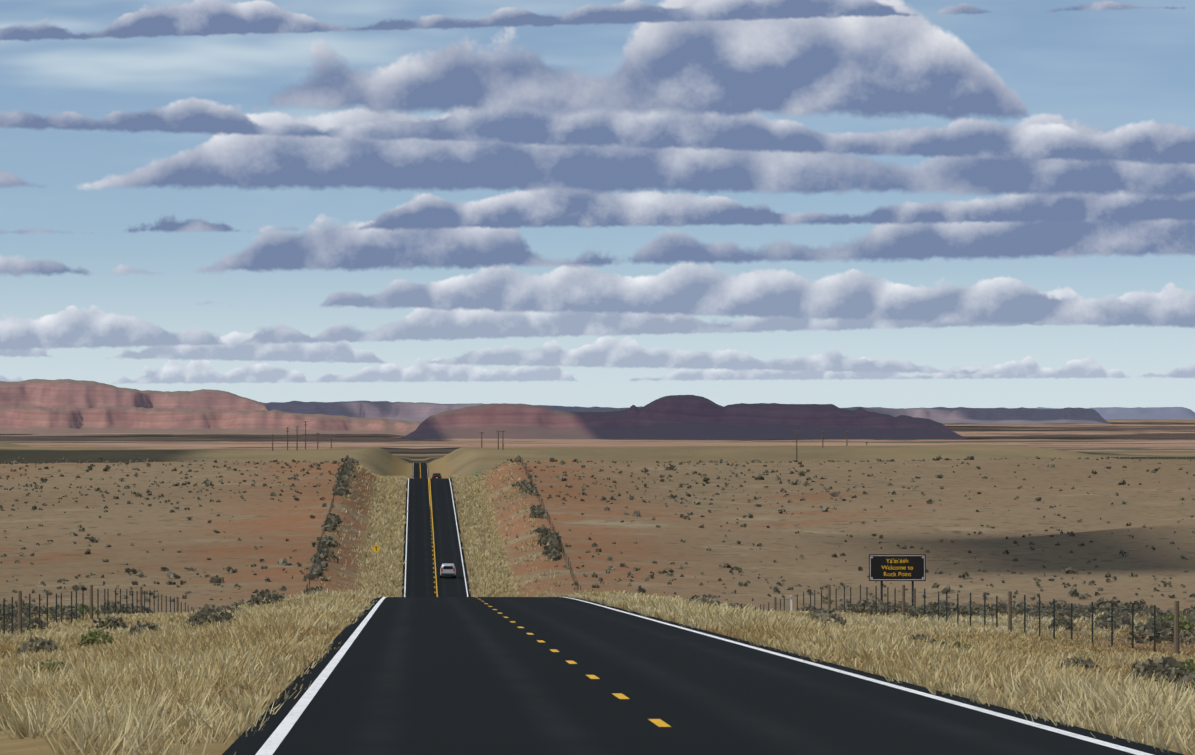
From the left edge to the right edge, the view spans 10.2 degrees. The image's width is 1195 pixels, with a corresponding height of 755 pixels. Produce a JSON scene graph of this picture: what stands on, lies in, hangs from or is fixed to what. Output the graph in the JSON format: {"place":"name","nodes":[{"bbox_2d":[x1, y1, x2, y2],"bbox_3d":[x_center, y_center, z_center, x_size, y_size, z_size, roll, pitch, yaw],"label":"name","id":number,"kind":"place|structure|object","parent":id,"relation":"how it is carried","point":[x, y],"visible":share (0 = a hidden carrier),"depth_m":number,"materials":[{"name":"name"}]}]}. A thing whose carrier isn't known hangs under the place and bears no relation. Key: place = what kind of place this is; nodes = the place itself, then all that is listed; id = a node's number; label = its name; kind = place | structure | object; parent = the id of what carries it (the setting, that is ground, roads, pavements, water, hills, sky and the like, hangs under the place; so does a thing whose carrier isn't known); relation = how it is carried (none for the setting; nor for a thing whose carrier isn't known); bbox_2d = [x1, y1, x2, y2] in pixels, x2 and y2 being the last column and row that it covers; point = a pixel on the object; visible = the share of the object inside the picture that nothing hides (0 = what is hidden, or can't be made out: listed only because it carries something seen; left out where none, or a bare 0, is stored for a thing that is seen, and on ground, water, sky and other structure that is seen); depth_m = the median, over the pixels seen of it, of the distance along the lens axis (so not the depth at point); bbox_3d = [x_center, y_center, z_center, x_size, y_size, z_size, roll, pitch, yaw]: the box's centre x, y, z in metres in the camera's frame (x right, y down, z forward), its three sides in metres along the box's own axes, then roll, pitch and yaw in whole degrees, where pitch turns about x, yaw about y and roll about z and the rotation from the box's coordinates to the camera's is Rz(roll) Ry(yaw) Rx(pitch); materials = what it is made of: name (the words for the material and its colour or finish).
{"place":"outdoors","nodes":[
{"label":"outdoors","id":0,"kind":"place"},
{"bbox_2d":[0,419,1194,754],"bbox_3d":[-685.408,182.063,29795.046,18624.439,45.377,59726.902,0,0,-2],"label":"terrain","id":1,"kind":"structure","parent":0,"point":[1156,507],"depth_m":965.86,"materials":[{"name":"brown soil"}]},
{"bbox_2d":[0,379,269,410],"bbox_3d":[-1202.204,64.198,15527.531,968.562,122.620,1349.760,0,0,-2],"label":"mesa","id":2,"kind":"structure","parent":1,"relation":"on","point":[59,393],"depth_m":15297.57,"materials":[{"name":"stone"}]},
{"bbox_2d":[0,406,421,433],"bbox_3d":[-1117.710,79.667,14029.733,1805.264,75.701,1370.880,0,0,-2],"label":"cliffs","id":3,"kind":"structure","parent":1,"relation":"on","point":[47,420],"depth_m":13697.36,"materials":[{"name":"stone"}]},
{"bbox_2d":[372,544,380,564],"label":"warning sign","id":4,"kind":"object","parent":1,"relation":"on","point":[376,548],"visible":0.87,"depth_m":839.21,"materials":[{"name":"yellow metal"}]},
{"bbox_2d":[14,421,868,462],"bbox_3d":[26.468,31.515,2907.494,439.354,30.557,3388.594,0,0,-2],"label":"utility poles","id":5,"kind":"object","parent":1,"relation":"on","point":[498,431],"visible":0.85,"depth_m":3419.57,"materials":[{"name":"brown wood"}]},
{"bbox_2d":[0,456,1194,754],"bbox_3d":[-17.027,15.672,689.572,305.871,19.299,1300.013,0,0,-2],"label":"vegetation","id":6,"kind":"object","parent":1,"relation":"on","point":[134,670],"visible":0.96,"depth_m":150.34,"materials":[{"name":"beige plant"}]},
{"bbox_2d":[0,455,1194,656],"bbox_3d":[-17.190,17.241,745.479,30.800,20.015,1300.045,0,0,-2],"label":"fence","id":7,"kind":"object","parent":1,"relation":"on","point":[1009,606],"visible":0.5,"depth_m":230.27,"materials":[{"name":"brown wood"}]},
{"bbox_2d":[401,395,966,438],"bbox_3d":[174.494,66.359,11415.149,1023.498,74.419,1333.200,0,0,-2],"label":"mesa","id":8,"kind":"structure","parent":1,"relation":"on","point":[682,417],"depth_m":11054.81,"materials":[{"name":"stone"}]},
{"bbox_2d":[260,401,1110,423],"bbox_3d":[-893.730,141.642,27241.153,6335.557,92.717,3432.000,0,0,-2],"label":"distant mesas","id":9,"kind":"structure","parent":1,"relation":"on","point":[414,412],"depth_m":26137.84,"materials":[{"name":"stone"}]},
{"bbox_2d":[790,595,791,610],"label":"marker posts","id":10,"kind":"object","parent":1,"relation":"on","point":[790,602],"visible":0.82,"depth_m":312.05,"materials":[{"name":"white plastic"}]},
{"bbox_2d":[869,554,925,604],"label":"welcome sign","id":11,"kind":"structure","parent":1,"relation":"on","point":[897,567],"depth_m":364.25,"materials":[{"name":"black metal"}]},
{"bbox_2d":[0,0,1194,411],"label":"sky","id":12,"kind":"structure","parent":0,"point":[896,204],"materials":[{"name":"blue"}]},
{"bbox_2d":[222,463,1183,754],"bbox_3d":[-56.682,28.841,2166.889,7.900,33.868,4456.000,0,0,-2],"label":"road asphalt","id":13,"kind":"structure","parent":0,"point":[448,667],"depth_m":78.03,"materials":[{"name":"black asphalt"}]},
{"bbox_2d":[432,473,441,477],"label":"dark sedan","id":14,"kind":"object","parent":13,"relation":"on","point":[436,475],"visible":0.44,"depth_m":1262.05,"materials":[{"name":"black paint"}]},
{"bbox_2d":[440,564,455,577],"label":"silver suv","id":15,"kind":"object","parent":13,"relation":"on","point":[447,569],"visible":0.98,"depth_m":805.44,"materials":[{"name":"grey paint"}]},
{"bbox_2d":[255,466,1152,754],"bbox_3d":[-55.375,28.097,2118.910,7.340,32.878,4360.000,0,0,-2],"label":"road markings","id":16,"kind":"object","parent":13,"relation":"on","point":[271,744],"visible":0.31,"depth_m":79.78,"materials":[{"name":"white paint"}]},
{"bbox_2d":[1035,407,1194,418],"bbox_3d":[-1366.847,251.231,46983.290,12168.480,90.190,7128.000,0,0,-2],"label":"mesa","id":17,"kind":"structure","parent":0,"point":[1146,413],"depth_m":45206.84,"materials":[{"name":"stone"}]}
]}

